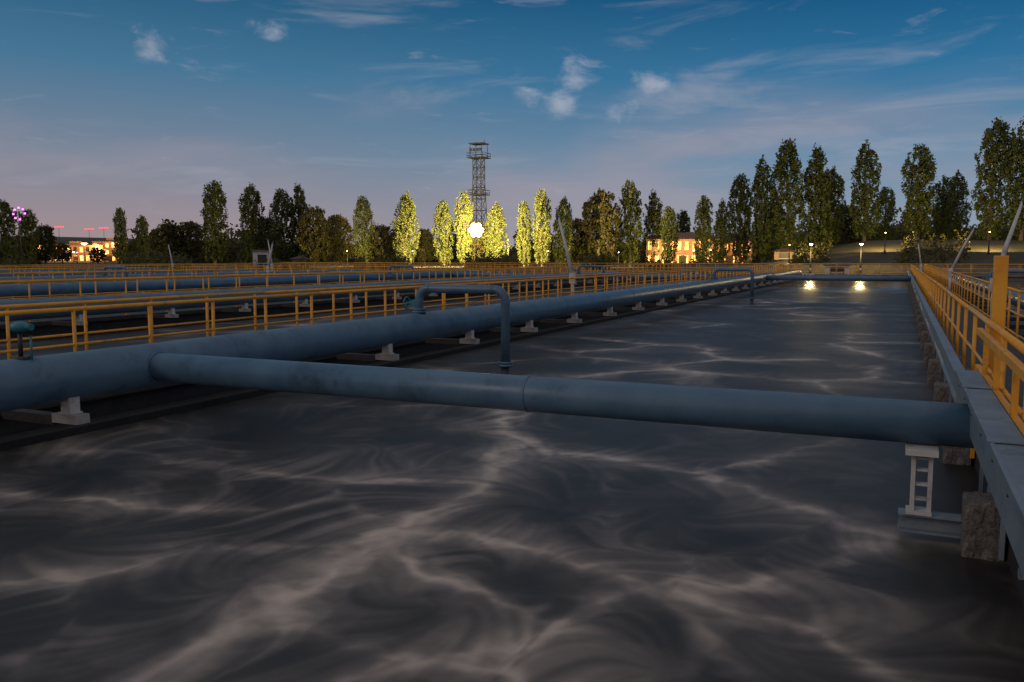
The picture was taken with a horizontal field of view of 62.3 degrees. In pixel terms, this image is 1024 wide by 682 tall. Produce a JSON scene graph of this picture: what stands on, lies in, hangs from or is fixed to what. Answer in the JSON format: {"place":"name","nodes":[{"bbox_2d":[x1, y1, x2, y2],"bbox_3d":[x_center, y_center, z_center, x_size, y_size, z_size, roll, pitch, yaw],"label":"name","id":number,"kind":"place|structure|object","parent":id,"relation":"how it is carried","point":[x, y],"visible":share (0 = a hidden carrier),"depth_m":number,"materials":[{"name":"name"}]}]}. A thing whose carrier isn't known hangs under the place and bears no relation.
{"place":"outdoors","nodes":[
{"label":"outdoors","id":0,"kind":"place"},
{"bbox_2d":[0,273,689,343],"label":"concrete walkway","id":1,"kind":"structure","parent":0,"point":[43,327],"depth_m":27.41,"materials":[{"name":"concrete"}]},
{"bbox_2d":[0,279,707,359],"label":"water","id":2,"kind":"structure","parent":0,"point":[50,342],"depth_m":25.59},
{"bbox_2d":[0,274,801,450],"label":"concrete walkway","id":3,"kind":"structure","parent":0,"point":[110,410],"depth_m":11.91,"materials":[{"name":"concrete"}]},
{"bbox_2d":[0,280,1023,681],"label":"water","id":4,"kind":"structure","parent":0,"point":[284,536],"depth_m":6.41,"materials":[{"name":"liquid"}]},
{"bbox_2d":[0,226,1023,274],"bbox_3d":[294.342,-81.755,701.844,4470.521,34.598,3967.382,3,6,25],"label":"ground","id":5,"kind":"structure","parent":0,"point":[872,251],"depth_m":125.18,"materials":[{"name":"green plant"}]},
{"bbox_2d":[0,199,18,264],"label":"poplar tree","id":6,"kind":"object","parent":5,"relation":"on","point":[6,249],"visible":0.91,"depth_m":195.64,"materials":[{"name":"green plant"}]},
{"bbox_2d":[15,209,41,264],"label":"poplar tree","id":7,"kind":"object","parent":5,"relation":"on","point":[27,225],"visible":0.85,"depth_m":202.21,"materials":[{"name":"green plant"}]},
{"bbox_2d":[32,223,59,264],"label":"broadleaf tree","id":8,"kind":"object","parent":5,"relation":"on","point":[45,250],"visible":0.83,"depth_m":208.25,"materials":[{"name":"green plant"}]},
{"bbox_2d":[52,243,74,262],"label":"broadleaf tree","id":9,"kind":"object","parent":5,"relation":"on","point":[63,255],"visible":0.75,"depth_m":249.52,"materials":[{"name":"green plant"}]},
{"bbox_2d":[47,241,102,261],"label":"flat roofed block","id":10,"kind":"structure","parent":5,"relation":"on","point":[76,246],"depth_m":305.60,"materials":[{"name":"paint"}]},
{"bbox_2d":[91,238,125,261],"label":"flat roofed block","id":11,"kind":"structure","parent":5,"relation":"on","point":[107,244],"depth_m":318.26,"materials":[{"name":"paint"}]},
{"bbox_2d":[112,207,128,263],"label":"poplar tree","id":12,"kind":"object","parent":5,"relation":"on","point":[120,227],"visible":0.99,"depth_m":193.46,"materials":[{"name":"green plant"}]},
{"bbox_2d":[133,215,149,258],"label":"poplar tree","id":13,"kind":"object","parent":5,"relation":"on","point":[141,222],"visible":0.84,"depth_m":195.35,"materials":[{"name":"green plant"}]},
{"bbox_2d":[149,221,183,259],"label":"broadleaf tree","id":14,"kind":"object","parent":5,"relation":"on","point":[167,232],"visible":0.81,"depth_m":205.17,"materials":[{"name":"green plant"}]},
{"bbox_2d":[172,220,205,263],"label":"broadleaf tree","id":15,"kind":"object","parent":5,"relation":"on","point":[195,250],"visible":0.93,"depth_m":207.07,"materials":[{"name":"green plant"}]},
{"bbox_2d":[199,180,228,262],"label":"poplar tree","id":16,"kind":"object","parent":5,"relation":"on","point":[214,239],"visible":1,"depth_m":195.70,"materials":[{"name":"green plant"}]},
{"bbox_2d":[238,182,266,262],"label":"poplar tree","id":17,"kind":"object","parent":5,"relation":"on","point":[247,200],"visible":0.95,"depth_m":196.35,"materials":[{"name":"green plant"}]},
{"bbox_2d":[250,216,284,249],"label":"broadleaf tree","id":18,"kind":"object","parent":5,"relation":"on","point":[266,225],"visible":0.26,"depth_m":212.90,"materials":[{"name":"green plant"}]},
{"bbox_2d":[267,188,296,264],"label":"poplar tree","id":19,"kind":"object","parent":5,"relation":"on","point":[281,252],"visible":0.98,"depth_m":195.52,"materials":[{"name":"green plant"}]},
{"bbox_2d":[288,181,308,263],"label":"poplar tree","id":20,"kind":"object","parent":5,"relation":"on","point":[299,206],"visible":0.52,"depth_m":197.81,"materials":[{"name":"green plant"}]},
{"bbox_2d":[294,204,331,264],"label":"broadleaf tree","id":21,"kind":"object","parent":5,"relation":"on","point":[317,243],"visible":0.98,"depth_m":182.09,"materials":[{"name":"green plant"}]},
{"bbox_2d":[324,214,355,265],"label":"broadleaf tree","id":22,"kind":"object","parent":5,"relation":"on","point":[338,222],"visible":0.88,"depth_m":188.32,"materials":[{"name":"green plant"}]},
{"bbox_2d":[352,196,375,261],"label":"poplar tree","id":23,"kind":"object","parent":5,"relation":"on","point":[367,212],"visible":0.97,"depth_m":175.46,"materials":[{"name":"green plant"}]},
{"bbox_2d":[368,223,395,261],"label":"broadleaf tree","id":24,"kind":"object","parent":5,"relation":"on","point":[385,241],"visible":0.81,"depth_m":185.19,"materials":[{"name":"green plant"}]},
{"bbox_2d":[392,191,420,264],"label":"poplar tree","id":25,"kind":"object","parent":5,"relation":"on","point":[408,226],"visible":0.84,"depth_m":162.64,"materials":[{"name":"green plant"}]},
{"bbox_2d":[413,228,436,264],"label":"broadleaf tree","id":26,"kind":"object","parent":5,"relation":"on","point":[425,244],"visible":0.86,"depth_m":172.06,"materials":[{"name":"green plant"}]},
{"bbox_2d":[431,200,454,264],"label":"poplar tree","id":27,"kind":"object","parent":5,"relation":"on","point":[443,253],"visible":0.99,"depth_m":163.61,"materials":[{"name":"green plant"}]},
{"bbox_2d":[453,190,473,262],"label":"poplar tree","id":28,"kind":"object","parent":5,"relation":"on","point":[463,234],"visible":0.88,"depth_m":161.93,"materials":[{"name":"green plant"}]},
{"bbox_2d":[467,139,490,264],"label":"lattice floodlight tower","id":29,"kind":"structure","parent":5,"relation":"on","point":[482,193],"depth_m":183.89,"materials":[{"name":"metal"}]},
{"bbox_2d":[469,220,490,259],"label":"broadleaf tree","id":30,"kind":"object","parent":5,"relation":"on","point":[477,240],"visible":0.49,"depth_m":167.71,"materials":[{"name":"green plant"}]},
{"bbox_2d":[2,229,971,269],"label":"shrub hedge","id":31,"kind":"object","parent":5,"relation":"on","point":[603,259],"visible":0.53,"depth_m":119.95,"materials":[{"name":"green plant"}]},
{"bbox_2d":[482,202,510,257],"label":"poplar tree","id":32,"kind":"object","parent":5,"relation":"on","point":[496,232],"visible":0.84,"depth_m":163.77,"materials":[{"name":"green plant"}]},
{"bbox_2d":[0,203,1018,264],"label":"distant tree row","id":33,"kind":"object","parent":5,"relation":"on","point":[233,250],"visible":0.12,"depth_m":233.81,"materials":[{"name":"green plant"}]},
{"bbox_2d":[515,199,531,265],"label":"poplar tree","id":34,"kind":"object","parent":5,"relation":"on","point":[524,210],"visible":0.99,"depth_m":164.06,"materials":[{"name":"green plant"}]},
{"bbox_2d":[531,188,551,265],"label":"poplar tree","id":35,"kind":"object","parent":5,"relation":"on","point":[541,209],"visible":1,"depth_m":161.92,"materials":[{"name":"green plant"}]},
{"bbox_2d":[552,196,573,265],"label":"poplar tree","id":36,"kind":"object","parent":5,"relation":"on","point":[566,221],"visible":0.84,"depth_m":165.77,"materials":[{"name":"green plant"}]},
{"bbox_2d":[568,217,589,265],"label":"broadleaf tree","id":37,"kind":"object","parent":5,"relation":"on","point":[578,242],"visible":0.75,"depth_m":172.21,"materials":[{"name":"green plant"}]},
{"bbox_2d":[578,188,620,259],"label":"broadleaf tree","id":38,"kind":"object","parent":5,"relation":"on","point":[594,221],"visible":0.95,"depth_m":170.93,"materials":[{"name":"green plant"}]},
{"bbox_2d":[617,180,643,266],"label":"poplar tree","id":39,"kind":"object","parent":5,"relation":"on","point":[629,202],"visible":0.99,"depth_m":173.81,"materials":[{"name":"green plant"}]},
{"bbox_2d":[276,270,1023,280],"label":"concrete tank wall","id":40,"kind":"structure","parent":5,"relation":"on","point":[1016,277],"depth_m":83.44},
{"bbox_2d":[0,262,343,270],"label":"yellow railing","id":41,"kind":"object","parent":40,"relation":"on","point":[181,268],"visible":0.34,"depth_m":85.63,"materials":[{"name":"metal"}]},
{"bbox_2d":[0,263,418,272],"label":"yellow railing","id":42,"kind":"object","parent":40,"relation":"on","point":[187,265],"visible":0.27,"depth_m":69.30,"materials":[{"name":"metal"}]},
{"bbox_2d":[0,263,494,276],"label":"yellow railing","id":43,"kind":"object","parent":40,"relation":"on","point":[470,267],"visible":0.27,"depth_m":60.92,"materials":[{"name":"metal"}]},
{"bbox_2d":[13,263,490,276],"bbox_3d":[-20.169,-4.898,61.428,0.100,1.118,85.188,3,6,25],"label":"yellow railing","id":44,"kind":"object","parent":40,"relation":"on","point":[366,269],"visible":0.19,"depth_m":59.75,"materials":[{"name":"metal"}]},
{"bbox_2d":[0,263,580,295],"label":"yellow railing","id":45,"kind":"object","parent":40,"relation":"on","point":[237,273],"visible":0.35,"depth_m":44.25,"materials":[{"name":"metal"}]},
{"bbox_2d":[0,263,591,297],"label":"yellow railing","id":46,"kind":"object","parent":40,"relation":"on","point":[52,273],"visible":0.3,"depth_m":44.87,"materials":[{"name":"metal"}]},
{"bbox_2d":[9,271,583,298],"bbox_3d":[-10.317,-3.406,50.850,1.170,0.300,90.160,3,6,25],"label":"pipe support bracket","id":47,"kind":"object","parent":40,"relation":"on","point":[240,286],"visible":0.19,"depth_m":47.88,"materials":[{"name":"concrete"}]},
{"bbox_2d":[0,270,481,296],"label":"blue main pipe","id":48,"kind":"object","parent":47,"relation":"on","point":[8,290],"visible":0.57,"depth_m":39.29,"materials":[{"name":"metal"}]},
{"bbox_2d":[451,272,563,276],"bbox_3d":[-0.520,-4.715,60.578,9.000,0.332,0.332,3,6,25],"label":"blue cross pipe","id":49,"kind":"object","parent":48,"relation":"attached to","point":[454,274],"visible":0.5,"depth_m":61.04,"materials":[{"name":"metal"}]},
{"bbox_2d":[0,263,679,297],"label":"yellow railing","id":50,"kind":"object","parent":40,"relation":"on","point":[208,288],"visible":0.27,"depth_m":32.49,"materials":[{"name":"metal"}]},
{"bbox_2d":[0,263,691,321],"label":"yellow railing","id":51,"kind":"object","parent":40,"relation":"on","point":[235,276],"visible":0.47,"depth_m":29.11,"materials":[{"name":"metal"}]},
{"bbox_2d":[51,272,697,325],"bbox_3d":[-0.137,-2.949,46.203,1.170,0.300,90.160,3,6,25],"label":"pipe support bracket","id":52,"kind":"object","parent":40,"relation":"on","point":[170,314],"visible":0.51,"depth_m":29.67,"materials":[{"name":"concrete"}]},
{"bbox_2d":[0,271,618,321],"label":"blue main pipe","id":53,"kind":"object","parent":52,"relation":"on","point":[105,311],"visible":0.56,"depth_m":25.68,"materials":[{"name":"metal"}]},
{"bbox_2d":[596,274,727,279],"bbox_3d":[9.660,-4.258,55.931,9.000,0.332,0.332,3,6,25],"label":"blue cross pipe","id":54,"kind":"object","parent":53,"relation":"attached to","point":[648,276],"visible":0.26,"depth_m":55.78,"materials":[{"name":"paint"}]},
{"bbox_2d":[0,264,788,358],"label":"yellow railing","id":55,"kind":"object","parent":40,"relation":"on","point":[8,340],"visible":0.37,"depth_m":15.21,"materials":[{"name":"metal"}]},
{"bbox_2d":[0,264,801,353],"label":"yellow railing","id":56,"kind":"object","parent":40,"relation":"on","point":[74,344],"visible":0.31,"depth_m":13.73,"materials":[{"name":"metal"}]},
{"bbox_2d":[2,273,814,424],"bbox_3d":[10.043,-2.492,41.556,1.170,0.300,90.160,3,6,25],"label":"pipe support bracket","id":57,"kind":"object","parent":40,"relation":"on","point":[71,413],"visible":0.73,"depth_m":14.56,"materials":[{"name":"concrete"}]},
{"bbox_2d":[0,270,801,411],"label":"blue main pipe","id":58,"kind":"object","parent":57,"relation":"on","point":[47,379],"visible":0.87,"depth_m":11.80,"materials":[{"name":"metal"}]},
{"bbox_2d":[10,321,33,359],"bbox_3d":[-4.840,0.006,8.367,0.234,0.390,0.180,3,6,25],"label":"valve actuator","id":59,"kind":"object","parent":58,"relation":"on","point":[19,328],"visible":0.95,"depth_m":8.35,"materials":[{"name":"metal"}]},
{"bbox_2d":[403,284,512,374],"bbox_3d":[-0.962,-0.038,15.032,2.116,1.932,0.250,3,6,25],"label":"arched air pipe","id":60,"kind":"object","parent":58,"relation":"attached to","point":[505,362],"visible":0.94,"depth_m":14.65,"materials":[{"name":"metal"}]},
{"bbox_2d":[147,352,1022,447],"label":"blue cross pipe","id":61,"kind":"object","parent":58,"relation":"attached to","point":[918,422],"visible":0.95,"depth_m":7.32,"materials":[{"name":"metal"}]},
{"bbox_2d":[708,268,754,303],"bbox_3d":[10.128,-2.406,39.094,2.116,1.932,0.250,3,6,25],"label":"arched air pipe","id":62,"kind":"object","parent":58,"relation":"attached to","point":[716,270],"visible":0.95,"depth_m":38.72,"materials":[{"name":"metal"}]},
{"bbox_2d":[766,275,915,281],"bbox_3d":[19.840,-3.800,51.284,9.000,0.332,0.332,3,6,25],"label":"blue cross pipe","id":63,"kind":"object","parent":58,"relation":"attached to","point":[840,278],"visible":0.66,"depth_m":51.19,"materials":[{"name":"metal"}]},
{"bbox_2d":[556,215,575,294],"bbox_3d":[1.680,-2.427,26.403,0.694,2.960,0.240,3,6,25],"label":"tilted davit pole","id":64,"kind":"object","parent":40,"relation":"on","point":[570,270],"visible":0.56,"depth_m":26.32,"materials":[{"name":"metal"}]},
{"bbox_2d":[290,262,1023,275],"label":"yellow railing","id":65,"kind":"object","parent":40,"relation":"on","point":[879,268],"visible":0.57,"depth_m":90.70,"materials":[{"name":"metal"}]},
{"bbox_2d":[897,443,960,538],"bbox_3d":[3.181,1.113,6.271,0.570,0.637,0.280,3,6,25],"label":"pipe support trestle","id":66,"kind":"object","parent":40,"relation":"on","point":[926,520],"visible":0.86,"depth_m":6.29,"materials":[{"name":"white paint"}]},
{"bbox_2d":[910,264,1023,422],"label":"yellow railing","id":67,"kind":"object","parent":40,"relation":"on","point":[924,281],"visible":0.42,"depth_m":10.99,"materials":[{"name":"metal"}]},
{"bbox_2d":[925,264,1023,339],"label":"yellow railing","id":68,"kind":"object","parent":40,"relation":"on","point":[930,273],"visible":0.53,"depth_m":25.42,"materials":[{"name":"metal"}]},
{"bbox_2d":[933,274,1023,337],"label":"railing","id":69,"kind":"object","parent":40,"relation":"on","point":[1011,326],"visible":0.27,"depth_m":31.65,"materials":[{"name":"metal"}]},
{"bbox_2d":[956,274,1023,308],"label":"blue main pipe","id":70,"kind":"object","parent":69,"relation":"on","point":[1014,298],"visible":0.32,"depth_m":32.80,"materials":[{"name":"metal"}]},
{"bbox_2d":[970,256,1008,458],"bbox_3d":[4.686,0.172,8.360,0.275,2.020,0.120,3,6,25],"label":"yellow gate post","id":71,"kind":"object","parent":40,"relation":"on","point":[999,289],"visible":0.27,"depth_m":8.22,"materials":[{"name":"metal"}]},
{"bbox_2d":[974,328,1023,436],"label":"yellow gate railing","id":72,"kind":"object","parent":40,"relation":"on","point":[1015,364],"visible":0.45,"depth_m":6.24,"materials":[{"name":"metal"}]},
{"bbox_2d":[989,199,1023,315],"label":"tilted davit pole","id":73,"kind":"object","parent":40,"relation":"on","point":[1007,242],"visible":0.38,"depth_m":19.79,"materials":[{"name":"metal"}]},
{"bbox_3d":[-20.497,-3.863,55.497,1.170,0.300,90.160,3,6,25],"label":"pipe support bracket","id":74,"kind":"object","parent":40,"relation":"on","visible":0},
{"bbox_2d":[0,269,363,283],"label":"blue main pipe","id":75,"kind":"object","parent":74,"relation":"on","point":[89,276],"visible":0.38,"depth_m":50.96,"materials":[{"name":"metal"}]},
{"bbox_3d":[-30.677,-4.321,60.144,1.170,0.300,90.160,3,6,25],"label":"pipe support bracket","id":76,"kind":"object","parent":40,"relation":"on","visible":0},
{"bbox_2d":[0,270,259,276],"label":"blue main pipe","id":77,"kind":"object","parent":76,"relation":"on","point":[107,273],"visible":0.13,"depth_m":62.28,"materials":[{"name":"metal"}]},
{"bbox_3d":[-40.857,-4.778,64.791,1.170,0.300,90.160,3,6,25],"label":"pipe support bracket","id":78,"kind":"object","parent":40,"relation":"on","visible":0},
{"bbox_2d":[0,268,167,272],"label":"blue main pipe","id":79,"kind":"object","parent":78,"relation":"on","point":[4,271],"visible":0.27,"depth_m":72.01,"materials":[{"name":"metal"}]},
{"bbox_2d":[642,189,663,262],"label":"poplar tree","id":80,"kind":"object","parent":5,"relation":"on","point":[653,216],"visible":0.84,"depth_m":176.85,"materials":[{"name":"green plant"}]},
{"bbox_2d":[660,206,679,262],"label":"poplar tree","id":81,"kind":"object","parent":5,"relation":"on","point":[669,214],"visible":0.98,"depth_m":165.41,"materials":[{"name":"green plant"}]},
{"bbox_2d":[646,239,719,265],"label":"walls","id":82,"kind":"structure","parent":5,"relation":"on","point":[684,252],"depth_m":175.62,"materials":[{"name":"paint"}]},
{"bbox_2d":[676,210,690,232],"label":"poplar tree","id":83,"kind":"object","parent":5,"relation":"on","point":[683,215],"visible":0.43,"depth_m":198.29,"materials":[{"name":"green plant"}]},
{"bbox_2d":[693,195,713,262],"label":"poplar tree","id":84,"kind":"object","parent":5,"relation":"on","point":[704,217],"visible":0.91,"depth_m":159.29,"materials":[{"name":"green plant"}]},
{"bbox_2d":[710,198,730,262],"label":"poplar tree","id":85,"kind":"object","parent":5,"relation":"on","point":[721,221],"visible":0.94,"depth_m":161.24,"materials":[{"name":"green plant"}]},
{"bbox_2d":[726,173,752,261],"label":"poplar tree","id":86,"kind":"object","parent":5,"relation":"on","point":[739,242],"visible":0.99,"depth_m":142.89,"materials":[{"name":"green plant"}]},
{"bbox_2d":[745,154,777,262],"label":"poplar tree","id":87,"kind":"object","parent":5,"relation":"on","point":[759,233],"visible":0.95,"depth_m":140.14,"materials":[{"name":"green plant"}]},
{"bbox_2d":[763,195,783,260],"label":"poplar tree","id":88,"kind":"object","parent":5,"relation":"on","point":[773,246],"visible":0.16,"depth_m":160.34,"materials":[{"name":"green plant"}]},
{"bbox_2d":[768,137,805,252],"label":"poplar tree","id":89,"kind":"object","parent":5,"relation":"on","point":[786,237],"visible":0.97,"depth_m":136.74,"materials":[{"name":"green plant"}]},
{"bbox_2d":[796,142,833,247],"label":"poplar tree","id":90,"kind":"object","parent":5,"relation":"on","point":[819,180],"visible":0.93,"depth_m":136.24,"materials":[{"name":"green plant"}]},
{"bbox_2d":[817,165,847,246],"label":"poplar tree","id":91,"kind":"object","parent":5,"relation":"on","point":[834,194],"visible":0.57,"depth_m":139.97,"materials":[{"name":"green plant"}]},
{"bbox_2d":[673,263,1023,273],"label":"retaining wall","id":92,"kind":"structure","parent":5,"relation":"on","point":[976,269],"depth_m":95.50,"materials":[{"name":"concrete"}]},
{"bbox_2d":[832,205,866,243],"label":"broadleaf tree","id":93,"kind":"object","parent":5,"relation":"on","point":[847,230],"visible":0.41,"depth_m":162.75,"materials":[{"name":"green plant"}]},
{"bbox_2d":[848,139,882,241],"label":"poplar tree","id":94,"kind":"object","parent":5,"relation":"on","point":[864,203],"visible":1,"depth_m":136.29,"materials":[{"name":"green plant"}]},
{"bbox_2d":[875,186,898,239],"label":"poplar tree","id":95,"kind":"object","parent":5,"relation":"on","point":[887,218],"visible":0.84,"depth_m":158.14,"materials":[{"name":"green plant"}]},
{"bbox_2d":[900,143,937,239],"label":"poplar tree","id":96,"kind":"object","parent":5,"relation":"on","point":[924,167],"visible":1,"depth_m":134.82,"materials":[{"name":"green plant"}]},
{"bbox_2d":[930,174,955,239],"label":"poplar tree","id":97,"kind":"object","parent":5,"relation":"on","point":[938,221],"visible":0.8,"depth_m":154.15,"materials":[{"name":"green plant"}]},
{"bbox_2d":[942,169,972,239],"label":"poplar tree","id":98,"kind":"object","parent":5,"relation":"on","point":[957,215],"visible":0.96,"depth_m":150.58,"materials":[{"name":"green plant"}]},
{"bbox_2d":[970,117,1018,239],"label":"poplar tree","id":99,"kind":"object","parent":5,"relation":"on","point":[993,155],"visible":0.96,"depth_m":130.12,"materials":[{"name":"green plant"}]},
{"bbox_2d":[1002,116,1023,240],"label":"poplar tree","id":100,"kind":"object","parent":5,"relation":"on","point":[1016,155],"visible":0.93,"depth_m":127.12,"materials":[{"name":"green plant"}]},
{"bbox_2d":[0,0,1023,248],"label":"sky","id":101,"kind":"structure","parent":0,"point":[134,106],"materials":[{"name":"blue"}]},
{"bbox_2d":[927,358,943,384],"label":"concrete block","id":102,"kind":"structure","parent":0,"point":[933,375],"depth_m":14.06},
{"bbox_2d":[933,382,953,402],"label":"concrete block","id":103,"kind":"structure","parent":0,"point":[941,391],"depth_m":11.34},
{"bbox_2d":[942,446,971,465],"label":"concrete block","id":104,"kind":"structure","parent":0,"point":[954,455],"depth_m":8.63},
{"bbox_2d":[907,269,1023,579],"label":"steel cable tray","id":105,"kind":"object","parent":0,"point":[997,438],"visible":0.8,"depth_m":5.07,"materials":[{"name":"metal"}]},
{"bbox_2d":[931,282,1023,607],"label":"concrete walkway","id":106,"kind":"structure","parent":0,"point":[1008,550],"depth_m":13.92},
{"bbox_2d":[959,491,1005,561],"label":"concrete block","id":107,"kind":"structure","parent":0,"point":[980,525],"depth_m":5.92,"materials":[{"name":"concrete"}]},
{"bbox_2d":[945,280,1023,342],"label":"water","id":108,"kind":"structure","parent":0,"point":[1018,285],"depth_m":36.60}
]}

